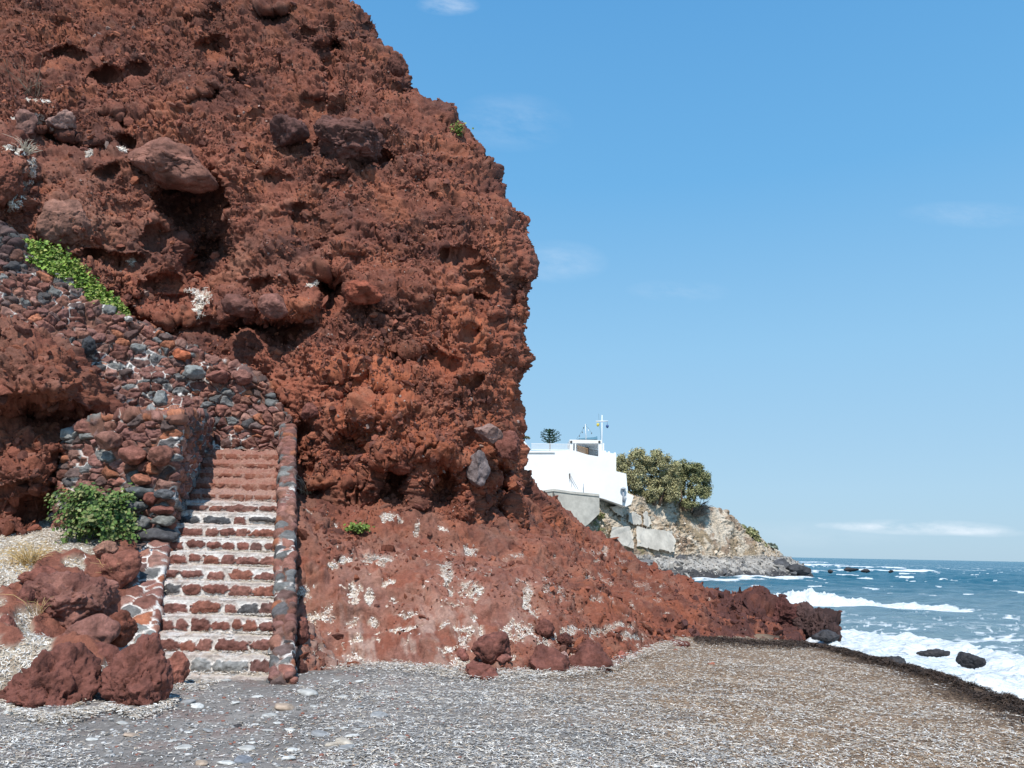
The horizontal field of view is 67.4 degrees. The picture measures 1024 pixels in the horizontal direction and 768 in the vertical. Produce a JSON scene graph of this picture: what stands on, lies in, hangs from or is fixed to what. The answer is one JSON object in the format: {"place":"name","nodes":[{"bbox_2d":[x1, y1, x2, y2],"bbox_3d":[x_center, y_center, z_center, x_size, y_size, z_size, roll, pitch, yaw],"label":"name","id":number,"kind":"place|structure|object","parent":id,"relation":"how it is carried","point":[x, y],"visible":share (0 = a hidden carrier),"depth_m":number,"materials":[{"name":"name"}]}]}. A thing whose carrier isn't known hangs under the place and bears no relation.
{"place":"outdoors","nodes":[
{"label":"outdoors","id":0,"kind":"place"},
{"bbox_2d":[0,520,139,709],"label":"terrain bank","id":1,"kind":"structure","parent":0,"point":[52,628],"depth_m":9.46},
{"bbox_2d":[15,586,34,601],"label":"boulder","id":2,"kind":"object","parent":1,"relation":"on","point":[25,592],"visible":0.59,"depth_m":9.48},
{"bbox_2d":[5,594,48,615],"bbox_3d":[-5.894,2.691,9.284,0.584,0.294,0.318,10,-15,-36],"label":"dry grass tuft","id":3,"kind":"object","parent":1,"relation":"on","point":[39,612],"visible":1,"depth_m":9.38,"materials":[{"name":"plant"}]},
{"bbox_2d":[4,540,54,565],"bbox_3d":[-6.780,2.350,10.666,0.598,0.375,0.646,-4,-13,23],"label":"dry grass tuft","id":4,"kind":"object","parent":1,"relation":"on","point":[25,559],"visible":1,"depth_m":10.73,"materials":[{"name":"plant"}]},
{"bbox_2d":[17,565,56,582],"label":"boulder","id":5,"kind":"object","parent":1,"relation":"on","point":[25,576],"visible":0.48,"depth_m":10.19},
{"bbox_2d":[0,314,123,535],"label":"rock outcrop","id":6,"kind":"object","parent":1,"relation":"on","point":[101,400],"visible":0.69,"depth_m":13.29,"materials":[{"name":"stone"}]},
{"bbox_2d":[0,314,117,535],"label":"outcrop rubble","id":7,"kind":"object","parent":6,"relation":"on","point":[13,452],"visible":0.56,"depth_m":13.05,"materials":[{"name":"stone"}]},
{"bbox_2d":[22,570,120,629],"bbox_3d":[-5.744,2.922,9.932,1.165,1.006,1.165,1,-12,0],"label":"boulder","id":8,"kind":"object","parent":1,"relation":"on","point":[71,598],"visible":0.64,"depth_m":9.73,"materials":[{"name":"stone"}]},
{"bbox_2d":[0,519,165,709],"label":"seagrass blanket","id":9,"kind":"object","parent":1,"relation":"on","point":[28,632],"visible":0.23,"depth_m":10.61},
{"bbox_2d":[0,614,17,626],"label":"boulder","id":10,"kind":"object","parent":9,"relation":"on","point":[8,619],"visible":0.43,"depth_m":8.76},
{"bbox_2d":[92,540,118,558],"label":"boulder","id":11,"kind":"object","parent":9,"relation":"on","point":[104,547],"visible":0.84,"depth_m":11.35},
{"bbox_2d":[62,613,120,643],"bbox_3d":[-5.050,3.014,9.204,0.634,0.511,0.539,1,-12,0],"label":"boulder","id":12,"kind":"object","parent":1,"relation":"on","point":[103,628],"visible":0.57,"depth_m":9.11,"materials":[{"name":"stone"}]},
{"bbox_2d":[43,481,146,544],"bbox_3d":[-6.629,2.046,12.100,2.070,1.170,1.250,1,-12,0],"label":"caper bush","id":13,"kind":"object","parent":1,"relation":"on","point":[86,506],"visible":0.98,"depth_m":11.95,"materials":[{"name":"green plant"}]},
{"bbox_2d":[99,549,141,588],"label":"boulder","id":14,"kind":"object","parent":1,"relation":"on","point":[126,569],"visible":0.81,"depth_m":10.96,"materials":[{"name":"stone"}]},
{"bbox_2d":[109,609,138,647],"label":"boulder","id":15,"kind":"object","parent":1,"relation":"on","point":[129,627],"visible":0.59,"depth_m":9.53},
{"bbox_2d":[48,404,215,541],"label":"retaining wall","id":16,"kind":"structure","parent":1,"relation":"on","point":[154,454],"depth_m":12.80,"materials":[{"name":"stone"}]},
{"bbox_2d":[0,0,581,549],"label":"cliff","id":17,"kind":"structure","parent":0,"point":[222,104],"depth_m":19.15,"materials":[{"name":"stone"}]},
{"bbox_2d":[0,155,24,207],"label":"cliff boulder","id":18,"kind":"object","parent":17,"relation":"on","point":[11,186],"visible":0.98,"depth_m":16.76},
{"bbox_2d":[2,133,42,155],"bbox_3d":[-11.160,-5.485,17.624,0.647,0.349,0.746,1,-12,0],"label":"dry grass tuft","id":19,"kind":"object","parent":17,"relation":"on","point":[27,150],"visible":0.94,"depth_m":17.66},
{"bbox_2d":[0,55,46,98],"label":"dry shrub","id":20,"kind":"object","parent":17,"relation":"on","point":[30,89],"visible":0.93,"depth_m":19.75,"materials":[{"name":"brown plant"}]},
{"bbox_2d":[15,109,37,135],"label":"cliff boulder","id":21,"kind":"object","parent":17,"relation":"on","point":[26,121],"visible":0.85,"depth_m":18.40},
{"bbox_2d":[45,109,76,130],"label":"cliff boulder","id":22,"kind":"object","parent":17,"relation":"on","point":[64,119],"visible":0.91,"depth_m":18.92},
{"bbox_2d":[35,199,90,244],"bbox_3d":[-10.159,-3.698,17.497,1.052,1.251,0.887,5,-13,-17],"label":"cliff boulder","id":23,"kind":"object","parent":17,"relation":"on","point":[54,223],"visible":0.93,"depth_m":17.18,"materials":[{"name":"stone"}]},
{"bbox_2d":[0,220,292,450],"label":"rubble wall","id":24,"kind":"structure","parent":17,"relation":"on","point":[144,364],"depth_m":15.93,"materials":[{"name":"stone"}]},
{"bbox_2d":[22,237,130,319],"bbox_3d":[-9.321,-2.288,16.540,2.483,1.966,1.072,4,-13,-15],"label":"green creeper","id":25,"kind":"object","parent":24,"relation":"on","point":[53,258],"visible":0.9,"depth_m":16.42,"materials":[{"name":"green plant"}]},
{"bbox_2d":[2,97,318,318],"bbox_3d":[-8.454,-4.473,18.140,8.086,5.916,2.526,1,-12,0],"label":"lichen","id":26,"kind":"object","parent":17,"relation":"on","point":[197,309],"visible":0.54,"depth_m":17.90},
{"bbox_2d":[127,137,218,193],"bbox_3d":[-8.446,-5.433,19.230,2.084,1.351,1.817,9,-15,-33],"label":"cliff boulder","id":27,"kind":"object","parent":17,"relation":"on","point":[166,163],"visible":1,"depth_m":18.68,"materials":[{"name":"stone"}]},
{"bbox_2d":[221,293,255,317],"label":"cliff boulder","id":28,"kind":"object","parent":17,"relation":"on","point":[238,305],"visible":1,"depth_m":16.73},
{"bbox_2d":[257,293,287,319],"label":"cliff boulder","id":29,"kind":"object","parent":17,"relation":"on","point":[272,306],"visible":1,"depth_m":16.63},
{"bbox_2d":[269,114,309,146],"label":"cliff boulder","id":30,"kind":"object","parent":17,"relation":"on","point":[285,130],"visible":1,"depth_m":19.70,"materials":[{"name":"stone"}]},
{"bbox_2d":[0,0,579,544],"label":"scoria rubble","id":31,"kind":"object","parent":17,"relation":"on","point":[312,436],"visible":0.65,"depth_m":18.86,"materials":[{"name":"stone"}]},
{"bbox_2d":[301,402,318,418],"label":"cliff boulder","id":32,"kind":"object","parent":17,"relation":"on","point":[309,410],"visible":1,"depth_m":15.88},
{"bbox_2d":[313,115,384,163],"bbox_3d":[-4.229,-6.277,19.981,1.863,1.211,1.544,1,-12,0],"label":"cliff boulder","id":33,"kind":"object","parent":17,"relation":"on","point":[355,139],"visible":0.93,"depth_m":19.53,"materials":[{"name":"stone"}]},
{"bbox_2d":[344,280,382,304],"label":"cliff boulder","id":34,"kind":"object","parent":17,"relation":"on","point":[363,292],"visible":1,"depth_m":17.00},
{"bbox_2d":[387,52,407,77],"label":"cliff boulder","id":35,"kind":"object","parent":17,"relation":"on","point":[397,65],"visible":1,"depth_m":22.43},
{"bbox_2d":[387,458,412,475],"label":"cliff boulder","id":36,"kind":"object","parent":17,"relation":"on","point":[403,467],"visible":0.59,"depth_m":15.60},
{"bbox_2d":[449,120,473,136],"bbox_3d":[-1.454,-7.350,22.051,0.679,0.561,0.372,-4,-13,22],"label":"plant","id":37,"kind":"object","parent":17,"relation":"on","point":[458,129],"visible":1,"depth_m":22.04,"materials":[{"name":"green plant"}]},
{"bbox_2d":[466,450,490,486],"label":"cliff boulder","id":38,"kind":"object","parent":17,"relation":"on","point":[478,469],"visible":0.97,"depth_m":16.17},
{"bbox_2d":[474,423,502,443],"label":"cliff boulder","id":39,"kind":"object","parent":17,"relation":"on","point":[490,433],"visible":1,"depth_m":16.26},
{"bbox_2d":[494,430,519,460],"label":"cliff boulder","id":40,"kind":"object","parent":17,"relation":"on","point":[507,446],"visible":0.92,"depth_m":16.86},
{"bbox_2d":[0,634,1023,767],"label":"beach","id":41,"kind":"structure","parent":0,"point":[246,685],"depth_m":7.87,"materials":[{"name":"gravel"}]},
{"bbox_2d":[3,708,28,714],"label":"pebble","id":42,"kind":"object","parent":41,"relation":"on","point":[6,712],"visible":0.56,"depth_m":7.30,"materials":[{"name":"stone"}]},
{"bbox_2d":[0,641,101,708],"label":"boulder","id":43,"kind":"object","parent":41,"relation":"on","point":[65,674],"visible":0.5,"depth_m":7.88,"materials":[{"name":"stone"}]},
{"bbox_2d":[94,641,119,664],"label":"boulder","id":44,"kind":"object","parent":41,"relation":"on","point":[107,651],"visible":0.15,"depth_m":8.63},
{"bbox_2d":[123,732,139,737],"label":"pebble","id":45,"kind":"object","parent":41,"relation":"on","point":[128,734],"visible":0.98,"depth_m":6.65,"materials":[{"name":"stone"}]},
{"bbox_2d":[99,632,173,706],"bbox_3d":[-3.933,3.148,8.061,0.756,1.025,0.627,-10,-16,40],"label":"boulder","id":46,"kind":"object","parent":41,"relation":"on","point":[139,672],"visible":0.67,"depth_m":7.95,"materials":[{"name":"stone"}]},
{"bbox_2d":[168,651,189,684],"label":"boulder","id":47,"kind":"object","parent":41,"relation":"on","point":[179,663],"visible":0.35,"depth_m":9.19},
{"bbox_2d":[173,744,192,748],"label":"pebble","id":48,"kind":"object","parent":41,"relation":"on","point":[185,746],"visible":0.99,"depth_m":6.35,"materials":[{"name":"stone"}]},
{"bbox_2d":[181,699,195,703],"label":"pebble","id":49,"kind":"object","parent":41,"relation":"on","point":[188,701],"visible":0.81,"depth_m":8.06,"materials":[{"name":"stone"}]},
{"bbox_2d":[191,703,203,707],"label":"pebble","id":50,"kind":"object","parent":41,"relation":"on","point":[198,705],"visible":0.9,"depth_m":7.93,"materials":[{"name":"stone"}]},
{"bbox_2d":[195,760,208,765],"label":"pebble","id":51,"kind":"object","parent":41,"relation":"on","point":[201,762],"visible":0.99,"depth_m":5.80,"materials":[{"name":"stone"}]},
{"bbox_2d":[118,423,298,684],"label":"stone staircase","id":52,"kind":"structure","parent":41,"relation":"on","point":[246,478],"depth_m":11.58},
{"bbox_2d":[164,499,276,690],"bbox_3d":[-4.263,2.816,11.310,1.825,2.468,4.750,4,-13,-13],"label":"seagrass on steps","id":53,"kind":"object","parent":52,"relation":"on","point":[239,672],"visible":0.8,"depth_m":10.42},
{"bbox_2d":[217,760,234,764],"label":"pebble","id":54,"kind":"object","parent":41,"relation":"on","point":[225,762],"visible":0.99,"depth_m":5.84,"materials":[{"name":"stone"}]},
{"bbox_2d":[234,755,252,763],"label":"pebble","id":55,"kind":"object","parent":41,"relation":"on","point":[243,759],"visible":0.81,"depth_m":5.91,"materials":[{"name":"stone"}]},
{"bbox_2d":[237,745,255,750],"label":"pebble","id":56,"kind":"object","parent":41,"relation":"on","point":[246,747],"visible":1,"depth_m":6.32,"materials":[{"name":"stone"}]},
{"bbox_2d":[261,713,277,716],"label":"pebble","id":57,"kind":"object","parent":41,"relation":"on","point":[268,715],"visible":0.92,"depth_m":7.61,"materials":[{"name":"stone"}]},
{"bbox_2d":[274,703,294,710],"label":"pebble","id":58,"kind":"object","parent":41,"relation":"on","point":[282,706],"visible":0.91,"depth_m":7.92,"materials":[{"name":"stone"}]},
{"bbox_2d":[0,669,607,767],"bbox_3d":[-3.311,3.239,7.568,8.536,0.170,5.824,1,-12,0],"label":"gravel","id":59,"kind":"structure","parent":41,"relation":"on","point":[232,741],"depth_m":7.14,"materials":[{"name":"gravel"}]},
{"bbox_2d":[297,688,317,695],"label":"pebble","id":60,"kind":"object","parent":41,"relation":"on","point":[306,691],"visible":0.81,"depth_m":8.64,"materials":[{"name":"stone"}]},
{"bbox_2d":[310,730,329,737],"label":"pebble","id":61,"kind":"object","parent":41,"relation":"on","point":[318,733],"visible":0.99,"depth_m":6.67,"materials":[{"name":"stone"}]},
{"bbox_2d":[0,633,686,725],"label":"seagrass fringe","id":62,"kind":"object","parent":41,"relation":"on","point":[44,716],"visible":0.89,"depth_m":7.84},
{"bbox_2d":[335,737,353,744],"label":"pebble","id":63,"kind":"object","parent":41,"relation":"on","point":[341,741],"visible":0.72,"depth_m":6.43,"materials":[{"name":"stone"}]},
{"bbox_2d":[336,744,354,750],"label":"pebble","id":64,"kind":"object","parent":41,"relation":"on","point":[348,746],"visible":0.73,"depth_m":6.25,"materials":[{"name":"stone"}]},
{"bbox_2d":[370,711,387,717],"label":"pebble","id":65,"kind":"object","parent":41,"relation":"on","point":[378,714],"visible":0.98,"depth_m":7.52,"materials":[{"name":"stone"}]},
{"bbox_2d":[295,488,840,673],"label":"rock slope","id":66,"kind":"structure","parent":41,"relation":"on","point":[487,541],"depth_m":13.39,"materials":[{"name":"stone"}]},
{"bbox_2d":[295,616,309,644],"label":"fallen rock","id":67,"kind":"object","parent":66,"relation":"on","point":[303,636],"visible":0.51,"depth_m":10.79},
{"bbox_2d":[297,474,310,494],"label":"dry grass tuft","id":68,"kind":"object","parent":66,"relation":"on","point":[304,486],"visible":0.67,"depth_m":15.53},
{"bbox_2d":[343,520,374,533],"bbox_3d":[-2.891,2.731,14.501,0.600,0.331,0.391,1,-12,0],"label":"plant","id":69,"kind":"object","parent":66,"relation":"on","point":[359,527],"visible":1,"depth_m":14.44,"materials":[{"name":"green plant"}]},
{"bbox_2d":[456,649,468,660],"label":"fallen rock","id":70,"kind":"object","parent":66,"relation":"on","point":[462,654],"visible":1,"depth_m":11.07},
{"bbox_2d":[297,510,666,666],"bbox_3d":[1.967,3.910,18.930,13.283,7.072,19.522,1,-12,0],"label":"seagrass drift","id":71,"kind":"object","parent":66,"relation":"on","point":[449,650],"visible":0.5,"depth_m":12.29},
{"bbox_2d":[465,660,498,679],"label":"fallen rock","id":72,"kind":"object","parent":66,"relation":"on","point":[481,669],"visible":0.67,"depth_m":10.20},
{"bbox_2d":[471,631,510,663],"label":"fallen rock","id":73,"kind":"object","parent":66,"relation":"on","point":[490,648],"visible":0.88,"depth_m":10.83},
{"bbox_2d":[496,654,511,663],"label":"fallen rock","id":74,"kind":"object","parent":66,"relation":"on","point":[502,658],"visible":0.99,"depth_m":10.74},
{"bbox_2d":[294,490,793,673],"bbox_3d":[2.321,3.202,19.085,14.057,6.004,19.480,1,-12,0],"label":"slope rubble","id":75,"kind":"object","parent":66,"relation":"on","point":[301,665],"visible":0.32,"depth_m":14.20,"materials":[{"name":"stone"}]},
{"bbox_2d":[535,618,554,637],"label":"fallen rock","id":76,"kind":"object","parent":66,"relation":"on","point":[544,628],"visible":0.89,"depth_m":11.79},
{"bbox_2d":[527,643,569,673],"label":"fallen rock","id":77,"kind":"object","parent":66,"relation":"on","point":[543,656],"visible":0.66,"depth_m":10.88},
{"bbox_2d":[556,633,571,646],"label":"fallen rock","id":78,"kind":"object","parent":66,"relation":"on","point":[564,639],"visible":0.91,"depth_m":11.69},
{"bbox_2d":[575,639,593,650],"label":"fallen rock","id":79,"kind":"object","parent":66,"relation":"on","point":[585,642],"visible":0.25,"depth_m":11.78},
{"bbox_2d":[569,642,613,671],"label":"fallen rock","id":80,"kind":"object","parent":66,"relation":"on","point":[590,655],"visible":0.66,"depth_m":11.29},
{"bbox_2d":[617,650,625,659],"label":"fallen rock","id":81,"kind":"object","parent":66,"relation":"on","point":[620,653],"visible":0.88,"depth_m":12.56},
{"bbox_2d":[660,582,842,640],"bbox_3d":[6.160,5.662,18.733,5.434,1.753,13.940,-1,-13,11],"label":"rock","id":82,"kind":"object","parent":66,"relation":"on","point":[777,631],"visible":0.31,"depth_m":19.70,"materials":[{"name":"stone"}]},
{"bbox_2d":[771,597,797,625],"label":"sea rock","id":83,"kind":"object","parent":66,"relation":"on","point":[785,610],"visible":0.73,"depth_m":21.18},
{"bbox_2d":[792,601,816,639],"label":"sea rock","id":84,"kind":"object","parent":66,"relation":"on","point":[805,612],"visible":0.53,"depth_m":21.04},
{"bbox_2d":[805,610,831,636],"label":"sea rock","id":85,"kind":"object","parent":66,"relation":"on","point":[819,621],"visible":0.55,"depth_m":20.66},
{"bbox_2d":[672,639,689,646],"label":"fallen rock","id":86,"kind":"object","parent":41,"relation":"on","point":[682,644],"visible":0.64,"depth_m":14.88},
{"bbox_2d":[693,634,1023,724],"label":"wet seaweed","id":87,"kind":"object","parent":41,"relation":"on","point":[1017,705],"visible":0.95,"depth_m":13.04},
{"bbox_2d":[350,0,1023,561],"label":"sky","id":88,"kind":"structure","parent":0,"point":[778,245],"materials":[{"name":"blue"}]},
{"bbox_2d":[585,494,813,577],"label":"headland hill","id":89,"kind":"structure","parent":0,"point":[721,538],"depth_m":105.73,"materials":[{"name":"stone"}]},
{"bbox_2d":[543,489,599,525],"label":"concrete wall","id":90,"kind":"structure","parent":89,"relation":"on","point":[583,508],"depth_m":93.09,"materials":[{"name":"concrete"}]},
{"bbox_2d":[524,440,633,507],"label":"white house","id":91,"kind":"structure","parent":89,"relation":"on","point":[586,466],"depth_m":97.94,"materials":[{"name":"paint"}]},
{"bbox_2d":[540,428,561,450],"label":"terrace pine","id":92,"kind":"object","parent":91,"relation":"on","point":[550,440],"visible":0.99,"depth_m":101.75,"materials":[{"name":"green plant"}]},
{"bbox_2d":[596,415,608,439],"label":"mast cross","id":93,"kind":"object","parent":91,"relation":"on","point":[598,424],"visible":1,"depth_m":99.51,"materials":[{"name":"metal"}]},
{"bbox_2d":[610,506,623,516],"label":"plaster wall","id":94,"kind":"structure","parent":89,"relation":"on","point":[618,510],"depth_m":99.08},
{"bbox_2d":[610,526,633,548],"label":"plaster wall","id":95,"kind":"structure","parent":89,"relation":"on","point":[624,534],"depth_m":96.81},
{"bbox_2d":[627,512,641,525],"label":"plaster wall","id":96,"kind":"structure","parent":89,"relation":"on","point":[634,518],"depth_m":100.23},
{"bbox_2d":[642,510,651,527],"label":"plaster wall","id":97,"kind":"structure","parent":89,"relation":"on","point":[646,520],"depth_m":101.68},
{"bbox_2d":[616,446,682,505],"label":"tamarisk tree","id":98,"kind":"object","parent":89,"relation":"on","point":[665,484],"visible":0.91,"depth_m":104.54,"materials":[{"name":"green plant"}]},
{"bbox_2d":[635,526,675,552],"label":"plaster wall","id":99,"kind":"structure","parent":89,"relation":"on","point":[657,540],"depth_m":100.61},
{"bbox_2d":[589,497,780,558],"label":"slope debris","id":100,"kind":"object","parent":89,"relation":"on","point":[669,524],"visible":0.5,"depth_m":104.91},
{"bbox_2d":[668,458,713,510],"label":"tamarisk tree","id":101,"kind":"object","parent":89,"relation":"on","point":[700,478],"visible":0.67,"depth_m":108.02,"materials":[{"name":"green plant"}]},
{"bbox_2d":[690,495,714,517],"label":"dead brush","id":102,"kind":"object","parent":89,"relation":"on","point":[700,510],"visible":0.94,"depth_m":109.09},
{"bbox_2d":[638,554,811,577],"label":"shore rubble","id":103,"kind":"object","parent":89,"relation":"on","point":[716,567],"visible":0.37,"depth_m":100.39,"materials":[{"name":"stone"}]},
{"bbox_2d":[788,564,810,575],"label":"shore boulder","id":104,"kind":"object","parent":103,"relation":"on","point":[802,570],"visible":0.91,"depth_m":106.63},
{"bbox_2d":[741,524,761,541],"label":"ridge bush","id":105,"kind":"object","parent":89,"relation":"on","point":[752,533],"visible":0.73,"depth_m":115.44,"materials":[{"name":"green plant"}]},
{"bbox_2d":[772,558,790,569],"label":"shore boulder","id":106,"kind":"object","parent":89,"relation":"on","point":[784,562],"visible":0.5,"depth_m":108.55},
{"bbox_2d":[692,557,1023,697],"bbox_3d":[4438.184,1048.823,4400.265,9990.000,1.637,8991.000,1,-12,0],"label":"sea","id":107,"kind":"structure","parent":0,"point":[906,610],"depth_m":46.25,"materials":[{"name":"liquid"}]},
{"bbox_2d":[811,629,839,642],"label":"sea rock","id":108,"kind":"object","parent":107,"relation":"in","point":[827,635],"visible":1,"depth_m":19.32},
{"bbox_2d":[824,622,841,641],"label":"sea rock","id":109,"kind":"object","parent":107,"relation":"in","point":[834,627],"visible":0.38,"depth_m":20.26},
{"bbox_2d":[843,567,858,571],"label":"reef rock","id":110,"kind":"object","parent":107,"relation":"in","point":[848,569],"visible":1,"depth_m":122.43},
{"bbox_2d":[885,656,905,663],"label":"sea rock","id":111,"kind":"object","parent":107,"relation":"in","point":[899,659],"visible":0.2,"depth_m":15.89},
{"bbox_2d":[916,649,949,657],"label":"sea rock","id":112,"kind":"object","parent":107,"relation":"in","point":[936,653],"visible":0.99,"depth_m":20.42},
{"bbox_2d":[956,651,985,668],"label":"sea rock","id":113,"kind":"object","parent":107,"relation":"in","point":[968,660],"visible":0.99,"depth_m":19.36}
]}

